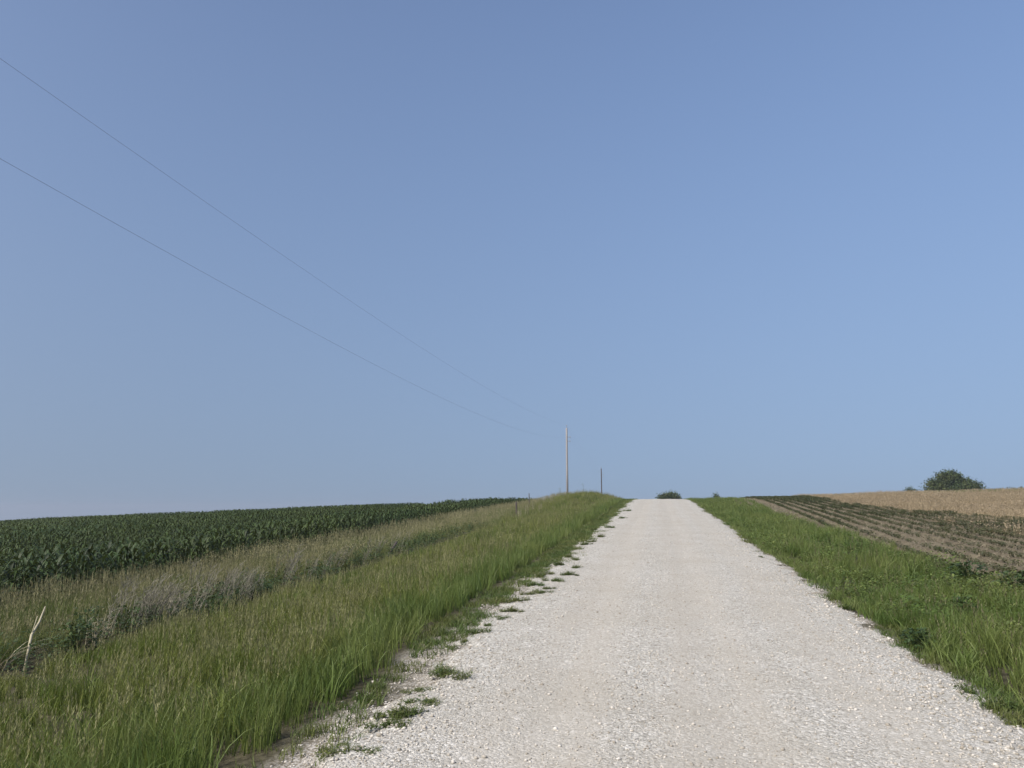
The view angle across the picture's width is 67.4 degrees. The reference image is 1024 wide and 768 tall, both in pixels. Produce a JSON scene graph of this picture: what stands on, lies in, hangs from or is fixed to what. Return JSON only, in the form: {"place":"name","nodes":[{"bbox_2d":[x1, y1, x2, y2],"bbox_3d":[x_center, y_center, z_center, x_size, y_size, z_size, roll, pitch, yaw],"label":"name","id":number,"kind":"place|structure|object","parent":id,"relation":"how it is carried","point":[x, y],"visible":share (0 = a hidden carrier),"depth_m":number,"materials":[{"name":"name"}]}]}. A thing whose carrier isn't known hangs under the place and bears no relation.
{"place":"outdoors","nodes":[
{"label":"outdoors","id":0,"kind":"place"},
{"bbox_2d":[0,491,569,667],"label":"dry grass","id":1,"kind":"structure","parent":0,"point":[13,621],"depth_m":19.62,"materials":[{"name":"plant"}]},
{"bbox_2d":[0,493,1023,767],"bbox_3d":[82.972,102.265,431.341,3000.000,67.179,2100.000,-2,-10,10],"label":"ground","id":2,"kind":"structure","parent":0,"point":[240,759],"depth_m":10.29,"materials":[{"name":"soil"}]},
{"bbox_2d":[0,559,24,612],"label":"corn plant","id":3,"kind":"object","parent":2,"relation":"on","point":[16,571],"visible":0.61,"depth_m":16.73,"materials":[{"name":"plant"}]},
{"bbox_2d":[0,559,30,615],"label":"corn plant","id":4,"kind":"object","parent":2,"relation":"on","point":[8,576],"visible":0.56,"depth_m":16.66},
{"bbox_2d":[0,639,41,670],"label":"dry clump","id":5,"kind":"object","parent":2,"relation":"on","point":[8,664],"visible":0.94,"depth_m":11.84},
{"bbox_2d":[0,562,42,610],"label":"corn plant","id":6,"kind":"object","parent":2,"relation":"on","point":[23,579],"visible":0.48,"depth_m":17.00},
{"bbox_2d":[2,561,43,610],"bbox_3d":[-10.930,4.564,17.090,1.029,1.218,0.434,7,-13,-26],"label":"corn plant","id":7,"kind":"object","parent":2,"relation":"on","point":[23,582],"visible":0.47,"depth_m":17.16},
{"bbox_2d":[14,557,35,604],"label":"corn plant","id":8,"kind":"object","parent":2,"relation":"on","point":[25,561],"visible":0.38,"depth_m":18.07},
{"bbox_2d":[15,558,48,607],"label":"corn plant","id":9,"kind":"object","parent":2,"relation":"on","point":[36,571],"visible":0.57,"depth_m":17.42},
{"bbox_2d":[15,565,51,600],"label":"corn plant","id":10,"kind":"object","parent":2,"relation":"on","point":[33,579],"visible":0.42,"depth_m":17.33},
{"bbox_2d":[22,606,45,674],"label":"dry stalk","id":11,"kind":"object","parent":2,"relation":"on","point":[31,637],"visible":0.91,"depth_m":11.95,"materials":[{"name":"plant"}]},
{"bbox_2d":[26,557,42,592],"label":"corn plant","id":12,"kind":"object","parent":2,"relation":"on","point":[31,564],"visible":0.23,"depth_m":18.18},
{"bbox_2d":[22,558,64,606],"bbox_3d":[-10.706,4.611,17.468,1.081,1.284,0.302,-1,-9,3],"label":"corn plant","id":13,"kind":"object","parent":2,"relation":"on","point":[42,576],"visible":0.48,"depth_m":17.50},
{"bbox_2d":[43,552,66,595],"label":"corn plant","id":14,"kind":"object","parent":2,"relation":"on","point":[50,554],"visible":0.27,"depth_m":18.96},
{"bbox_2d":[38,557,74,600],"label":"corn plant","id":15,"kind":"object","parent":2,"relation":"on","point":[56,574],"visible":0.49,"depth_m":17.89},
{"bbox_2d":[39,553,76,599],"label":"corn plant","id":16,"kind":"object","parent":2,"relation":"on","point":[59,559],"visible":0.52,"depth_m":17.96,"materials":[{"name":"plant"}]},
{"bbox_2d":[45,555,81,598],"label":"corn plant","id":17,"kind":"object","parent":2,"relation":"on","point":[68,560],"visible":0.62,"depth_m":18.12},
{"bbox_2d":[57,560,74,599],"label":"corn plant","id":18,"kind":"object","parent":2,"relation":"on","point":[67,566],"visible":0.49,"depth_m":18.25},
{"bbox_2d":[54,550,78,599],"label":"corn plant","id":19,"kind":"object","parent":2,"relation":"on","point":[70,557],"visible":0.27,"depth_m":19.32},
{"bbox_2d":[47,620,97,657],"bbox_3d":[-7.176,4.231,12.663,0.731,0.632,0.792,-2,-10,10],"label":"broadleaf weed","id":20,"kind":"object","parent":2,"relation":"on","point":[72,633],"visible":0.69,"depth_m":12.64,"materials":[{"name":"plant"}]},
{"bbox_2d":[64,556,82,600],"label":"corn plant","id":21,"kind":"object","parent":2,"relation":"on","point":[75,567],"visible":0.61,"depth_m":18.45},
{"bbox_2d":[59,553,93,594],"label":"corn plant","id":22,"kind":"object","parent":2,"relation":"on","point":[77,568],"visible":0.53,"depth_m":18.59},
{"bbox_2d":[65,555,91,593],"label":"corn plant","id":23,"kind":"object","parent":2,"relation":"on","point":[82,567],"visible":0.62,"depth_m":18.70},
{"bbox_2d":[78,555,93,596],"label":"corn plant","id":24,"kind":"object","parent":2,"relation":"on","point":[86,562],"visible":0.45,"depth_m":18.94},
{"bbox_2d":[85,614,101,649],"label":"dead weed","id":25,"kind":"object","parent":2,"relation":"on","point":[95,635],"visible":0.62,"depth_m":13.20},
{"bbox_2d":[78,552,109,596],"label":"corn plant","id":26,"kind":"object","parent":2,"relation":"on","point":[92,564],"visible":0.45,"depth_m":19.08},
{"bbox_2d":[85,549,102,580],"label":"corn plant","id":27,"kind":"object","parent":2,"relation":"on","point":[89,550],"visible":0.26,"depth_m":20.16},
{"bbox_2d":[84,553,112,590],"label":"corn plant","id":28,"kind":"object","parent":2,"relation":"on","point":[97,567],"visible":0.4,"depth_m":19.26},
{"bbox_2d":[84,549,118,591],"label":"corn plant","id":29,"kind":"object","parent":2,"relation":"on","point":[102,559],"visible":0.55,"depth_m":19.41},
{"bbox_2d":[92,553,120,590],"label":"corn plant","id":30,"kind":"object","parent":2,"relation":"on","point":[110,567],"visible":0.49,"depth_m":19.75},
{"bbox_2d":[94,554,121,584],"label":"corn plant","id":31,"kind":"object","parent":2,"relation":"on","point":[108,567],"visible":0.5,"depth_m":19.62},
{"bbox_2d":[95,590,131,641],"bbox_3d":[-7.095,4.162,13.764,0.756,0.991,0.387,-6,-11,34],"label":"dead weed","id":32,"kind":"object","parent":2,"relation":"on","point":[109,617],"visible":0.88,"depth_m":13.77,"materials":[{"name":"plant"}]},
{"bbox_2d":[100,546,130,584],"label":"corn plant","id":33,"kind":"object","parent":2,"relation":"on","point":[118,562],"visible":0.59,"depth_m":20.11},
{"bbox_2d":[111,552,128,587],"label":"corn plant","id":34,"kind":"object","parent":2,"relation":"on","point":[118,564],"visible":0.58,"depth_m":19.97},
{"bbox_2d":[112,574,139,633],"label":"dead weed","id":35,"kind":"object","parent":2,"relation":"on","point":[124,600],"visible":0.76,"depth_m":14.61,"materials":[{"name":"plant"}]},
{"bbox_2d":[119,544,135,585],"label":"corn plant","id":36,"kind":"object","parent":2,"relation":"on","point":[125,560],"visible":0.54,"depth_m":20.38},
{"bbox_2d":[122,553,135,586],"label":"corn plant","id":37,"kind":"object","parent":2,"relation":"on","point":[128,561],"visible":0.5,"depth_m":20.27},
{"bbox_2d":[110,574,152,628],"bbox_3d":[-7.457,4.265,15.054,0.862,1.071,0.716,-1,-9,5],"label":"dead weed","id":38,"kind":"object","parent":2,"relation":"on","point":[127,593],"visible":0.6,"depth_m":15.09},
{"bbox_2d":[118,600,152,633],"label":"dead weed","id":39,"kind":"object","parent":2,"relation":"on","point":[135,616],"visible":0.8,"depth_m":14.31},
{"bbox_2d":[129,548,145,585],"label":"corn plant","id":40,"kind":"object","parent":2,"relation":"on","point":[133,554],"visible":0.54,"depth_m":20.52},
{"bbox_2d":[119,572,167,626],"bbox_3d":[-7.323,4.295,15.323,0.850,1.080,0.454,2,-10,-13],"label":"dead weed","id":41,"kind":"object","parent":2,"relation":"on","point":[141,591],"visible":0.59,"depth_m":15.34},
{"bbox_2d":[129,579,158,632],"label":"dead weed","id":42,"kind":"object","parent":2,"relation":"on","point":[142,604],"visible":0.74,"depth_m":14.75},
{"bbox_2d":[131,587,157,633],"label":"dead weed","id":43,"kind":"object","parent":2,"relation":"on","point":[142,614],"visible":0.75,"depth_m":14.61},
{"bbox_2d":[136,547,156,580],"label":"corn plant","id":44,"kind":"object","parent":2,"relation":"on","point":[142,557],"visible":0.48,"depth_m":20.99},
{"bbox_2d":[128,576,167,617],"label":"dead weed","id":45,"kind":"object","parent":2,"relation":"on","point":[150,591],"visible":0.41,"depth_m":15.64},
{"bbox_2d":[138,545,163,580],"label":"corn plant","id":46,"kind":"object","parent":2,"relation":"on","point":[148,558],"visible":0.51,"depth_m":21.33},
{"bbox_2d":[147,541,159,574],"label":"corn plant","id":47,"kind":"object","parent":2,"relation":"on","point":[153,544],"visible":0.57,"depth_m":21.48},
{"bbox_2d":[143,545,169,578],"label":"corn plant","id":48,"kind":"object","parent":2,"relation":"on","point":[157,546],"visible":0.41,"depth_m":21.56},
{"bbox_2d":[143,585,171,627],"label":"dead weed","id":49,"kind":"object","parent":2,"relation":"on","point":[154,605],"visible":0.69,"depth_m":14.72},
{"bbox_2d":[160,548,169,579],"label":"corn plant","id":50,"kind":"object","parent":2,"relation":"on","point":[162,563],"visible":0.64,"depth_m":21.70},
{"bbox_2d":[146,574,188,626],"bbox_3d":[-6.636,4.248,14.767,0.743,1.111,0.894,6,-11,-34],"label":"dead weed","id":51,"kind":"object","parent":2,"relation":"on","point":[169,599],"visible":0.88,"depth_m":14.82,"materials":[{"name":"plant"}]},
{"bbox_2d":[160,539,176,574],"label":"corn plant","id":52,"kind":"object","parent":2,"relation":"on","point":[166,547],"visible":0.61,"depth_m":21.90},
{"bbox_2d":[153,572,184,626],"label":"dead weed","id":53,"kind":"object","parent":2,"relation":"on","point":[166,600],"visible":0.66,"depth_m":14.95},
{"bbox_2d":[156,540,186,570],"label":"corn plant","id":54,"kind":"object","parent":2,"relation":"on","point":[173,553],"visible":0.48,"depth_m":22.28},
{"bbox_2d":[157,585,195,623],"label":"dead weed","id":55,"kind":"object","parent":2,"relation":"on","point":[175,601],"visible":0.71,"depth_m":14.91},
{"bbox_2d":[163,538,189,578],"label":"corn plant","id":56,"kind":"object","parent":2,"relation":"on","point":[174,550],"visible":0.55,"depth_m":22.50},
{"bbox_2d":[175,542,189,573],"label":"corn plant","id":57,"kind":"object","parent":2,"relation":"on","point":[184,551],"visible":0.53,"depth_m":22.73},
{"bbox_2d":[179,537,201,571],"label":"corn plant","id":58,"kind":"object","parent":2,"relation":"on","point":[191,542],"visible":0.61,"depth_m":23.13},
{"bbox_2d":[183,559,205,603],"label":"dead weed","id":59,"kind":"object","parent":2,"relation":"on","point":[193,576],"visible":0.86,"depth_m":17.42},
{"bbox_2d":[192,539,204,568],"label":"corn plant","id":60,"kind":"object","parent":2,"relation":"on","point":[197,549],"visible":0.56,"depth_m":23.47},
{"bbox_2d":[181,580,217,619],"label":"dead weed","id":61,"kind":"object","parent":2,"relation":"on","point":[206,594],"visible":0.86,"depth_m":15.51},
{"bbox_2d":[188,570,215,618],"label":"dead weed","id":62,"kind":"object","parent":2,"relation":"on","point":[199,589],"visible":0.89,"depth_m":16.40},
{"bbox_2d":[194,536,215,564],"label":"corn plant","id":63,"kind":"object","parent":2,"relation":"on","point":[206,546],"visible":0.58,"depth_m":23.90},
{"bbox_2d":[200,535,210,563],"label":"corn plant","id":64,"kind":"object","parent":2,"relation":"on","point":[206,549],"visible":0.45,"depth_m":24.17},
{"bbox_2d":[193,563,218,602],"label":"dead weed","id":65,"kind":"object","parent":2,"relation":"on","point":[206,583],"visible":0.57,"depth_m":17.33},
{"bbox_2d":[209,533,219,565],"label":"corn plant","id":66,"kind":"object","parent":2,"relation":"on","point":[213,542],"visible":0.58,"depth_m":24.29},
{"bbox_2d":[208,569,240,610],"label":"dead weed","id":67,"kind":"object","parent":2,"relation":"on","point":[224,584],"visible":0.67,"depth_m":17.25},
{"bbox_2d":[205,561,244,606],"bbox_3d":[-6.503,4.568,17.440,0.876,1.113,0.468,1,-10,-9],"label":"dead weed","id":68,"kind":"object","parent":2,"relation":"on","point":[221,578],"visible":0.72,"depth_m":17.45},
{"bbox_2d":[211,572,245,613],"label":"dead weed","id":69,"kind":"object","parent":2,"relation":"on","point":[229,589],"visible":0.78,"depth_m":16.59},
{"bbox_2d":[222,566,257,607],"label":"dead weed","id":70,"kind":"object","parent":2,"relation":"on","point":[242,587],"visible":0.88,"depth_m":16.98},
{"bbox_2d":[232,566,257,599],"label":"dead weed","id":71,"kind":"object","parent":2,"relation":"on","point":[245,578],"visible":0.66,"depth_m":18.26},
{"bbox_2d":[0,520,490,676],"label":"ditch weeds","id":72,"kind":"object","parent":2,"relation":"on","point":[431,539],"visible":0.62,"depth_m":16.91,"materials":[{"name":"plant"}]},
{"bbox_2d":[240,571,267,602],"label":"dead weed","id":73,"kind":"object","parent":2,"relation":"on","point":[255,585],"visible":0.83,"depth_m":18.06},
{"bbox_2d":[0,497,533,606],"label":"corn field","id":74,"kind":"structure","parent":2,"relation":"on","point":[52,534],"depth_m":42.70,"materials":[{"name":"plant"}]},
{"bbox_2d":[273,561,298,591],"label":"dead weed","id":75,"kind":"object","parent":2,"relation":"on","point":[287,574],"visible":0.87,"depth_m":19.90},
{"bbox_2d":[275,546,301,578],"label":"dead weed","id":76,"kind":"object","parent":2,"relation":"on","point":[286,561],"visible":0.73,"depth_m":21.17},
{"bbox_2d":[276,548,304,584],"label":"dead weed","id":77,"kind":"object","parent":2,"relation":"on","point":[290,564],"visible":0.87,"depth_m":20.86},
{"bbox_2d":[284,544,301,581],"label":"dead weed","id":78,"kind":"object","parent":2,"relation":"on","point":[293,562],"visible":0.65,"depth_m":21.38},
{"bbox_2d":[298,555,320,582],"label":"dead weed","id":79,"kind":"object","parent":2,"relation":"on","point":[317,559],"visible":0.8,"depth_m":21.09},
{"bbox_2d":[0,489,622,767],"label":"brome grass","id":80,"kind":"structure","parent":2,"relation":"on","point":[190,642],"depth_m":10.13,"materials":[{"name":"plant"}]},
{"bbox_2d":[0,498,627,767],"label":"edge grass","id":81,"kind":"structure","parent":2,"relation":"on","point":[350,660],"depth_m":7.16,"materials":[{"name":"plant"}]},
{"bbox_2d":[566,425,567,492],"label":"utility pole","id":82,"kind":"object","parent":2,"relation":"on","point":[566,459],"visible":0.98,"depth_m":109.94,"materials":[{"name":"wood"}]},
{"bbox_2d":[1,159,561,437],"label":"power line","id":83,"kind":"object","parent":82,"relation":"attached to","point":[196,268],"visible":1,"depth_m":19.90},
{"bbox_2d":[1,59,564,424],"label":"power line","id":84,"kind":"object","parent":82,"relation":"attached to","point":[200,198],"visible":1,"depth_m":20.86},
{"bbox_2d":[223,498,1023,767],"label":"weeds","id":85,"kind":"object","parent":2,"relation":"on","point":[570,541],"visible":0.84,"depth_m":9.29,"materials":[{"name":"plant"}]},
{"bbox_2d":[656,489,681,498],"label":"tree","id":86,"kind":"object","parent":2,"relation":"on","point":[671,495],"visible":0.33,"depth_m":159.60,"materials":[{"name":"green plant"}]},
{"bbox_2d":[837,601,855,610],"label":"weed tuft","id":87,"kind":"object","parent":2,"relation":"on","point":[845,607],"visible":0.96,"depth_m":11.42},
{"bbox_2d":[686,496,1023,709],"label":"verge grass","id":88,"kind":"structure","parent":2,"relation":"on","point":[954,632],"depth_m":13.24,"materials":[{"name":"plant"}]},
{"bbox_2d":[728,497,1023,588],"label":"crop residue","id":89,"kind":"object","parent":2,"relation":"on","point":[935,541],"visible":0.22,"depth_m":27.28},
{"bbox_2d":[743,495,1023,575],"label":"bean rows","id":90,"kind":"object","parent":2,"relation":"on","point":[811,499],"visible":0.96,"depth_m":28.82,"materials":[{"name":"plant"}]},
{"bbox_2d":[793,487,1023,537],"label":"straw grass","id":91,"kind":"structure","parent":2,"relation":"on","point":[1004,500],"depth_m":47.05,"materials":[{"name":"plant"}]},
{"bbox_2d":[896,627,934,651],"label":"broadleaf weed","id":92,"kind":"object","parent":2,"relation":"on","point":[922,633],"visible":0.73,"depth_m":8.92,"materials":[{"name":"plant"}]},
{"bbox_2d":[824,489,1018,494],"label":"hill weeds","id":93,"kind":"object","parent":2,"relation":"on","point":[950,491],"visible":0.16,"depth_m":70.79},
{"bbox_2d":[918,468,985,490],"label":"tree","id":94,"kind":"object","parent":2,"relation":"on","point":[949,480],"visible":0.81,"depth_m":143.78,"materials":[{"name":"green plant"}]},
{"bbox_2d":[945,596,976,619],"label":"broadleaf weed","id":95,"kind":"object","parent":2,"relation":"on","point":[962,602],"visible":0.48,"depth_m":11.70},
{"bbox_2d":[949,679,976,694],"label":"weed tuft","id":96,"kind":"object","parent":2,"relation":"on","point":[972,690],"visible":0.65,"depth_m":7.06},
{"bbox_2d":[945,561,994,584],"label":"broadleaf weed","id":97,"kind":"object","parent":2,"relation":"on","point":[967,565],"visible":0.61,"depth_m":14.53,"materials":[{"name":"plant"}]},
{"bbox_2d":[966,690,1019,709],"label":"weed tuft","id":98,"kind":"object","parent":2,"relation":"on","point":[1007,703],"visible":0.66,"depth_m":6.64,"materials":[{"name":"plant"}]},
{"bbox_2d":[990,708,1023,724],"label":"weed tuft","id":99,"kind":"object","parent":2,"relation":"on","point":[1020,718],"visible":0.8,"depth_m":6.25,"materials":[{"name":"plant"}]},
{"bbox_2d":[991,570,1023,592],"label":"broadleaf weed","id":100,"kind":"object","parent":2,"relation":"on","point":[1019,579],"visible":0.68,"depth_m":13.00,"materials":[{"name":"plant"}]},
{"bbox_2d":[0,0,1023,519],"label":"sky","id":101,"kind":"structure","parent":0,"point":[737,248],"materials":[{"name":"blue"}]},
{"bbox_2d":[270,499,1023,767],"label":"road","id":102,"kind":"structure","parent":0,"point":[643,511],"depth_m":7.24,"materials":[{"name":"gravel"}]},
{"bbox_2d":[314,737,357,758],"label":"weed tuft","id":103,"kind":"object","parent":102,"relation":"on","point":[326,750],"visible":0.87,"depth_m":5.58,"materials":[{"name":"plant"}]},
{"bbox_2d":[351,743,382,754],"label":"weed tuft","id":104,"kind":"object","parent":102,"relation":"on","point":[373,752],"visible":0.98,"depth_m":5.57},
{"bbox_2d":[360,710,411,729],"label":"weed tuft","id":105,"kind":"object","parent":102,"relation":"on","point":[388,723],"visible":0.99,"depth_m":6.12,"materials":[{"name":"plant"}]},
{"bbox_2d":[372,697,428,718],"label":"weed tuft","id":106,"kind":"object","parent":102,"relation":"on","point":[401,712],"visible":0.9,"depth_m":6.36,"materials":[{"name":"plant"}]},
{"bbox_2d":[399,684,438,693],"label":"weed tuft","id":107,"kind":"object","parent":102,"relation":"on","point":[421,689],"visible":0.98,"depth_m":7.13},
{"bbox_2d":[403,693,447,705],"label":"weed tuft","id":108,"kind":"object","parent":102,"relation":"on","point":[432,700],"visible":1,"depth_m":6.75,"materials":[{"name":"plant"}]},
{"bbox_2d":[422,660,474,680],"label":"weed tuft","id":109,"kind":"object","parent":102,"relation":"on","point":[440,672],"visible":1,"depth_m":7.65,"materials":[{"name":"plant"}]},
{"bbox_2d":[467,624,490,633],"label":"weed tuft","id":110,"kind":"object","parent":102,"relation":"on","point":[475,631],"visible":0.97,"depth_m":9.81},
{"bbox_2d":[499,606,523,611],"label":"weed tuft","id":111,"kind":"object","parent":102,"relation":"on","point":[513,609],"visible":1,"depth_m":11.27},
{"bbox_2d":[500,594,530,602],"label":"weed tuft","id":112,"kind":"object","parent":102,"relation":"on","point":[510,600],"visible":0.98,"depth_m":12.23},
{"bbox_2d":[524,579,544,585],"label":"weed tuft","id":113,"kind":"object","parent":102,"relation":"on","point":[535,583],"visible":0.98,"depth_m":14.06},
{"bbox_2d":[532,588,553,593],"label":"weed tuft","id":114,"kind":"object","parent":102,"relation":"on","point":[540,591],"visible":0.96,"depth_m":13.05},
{"bbox_2d":[540,576,565,581],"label":"weed tuft","id":115,"kind":"object","parent":102,"relation":"on","point":[554,580],"visible":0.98,"depth_m":14.52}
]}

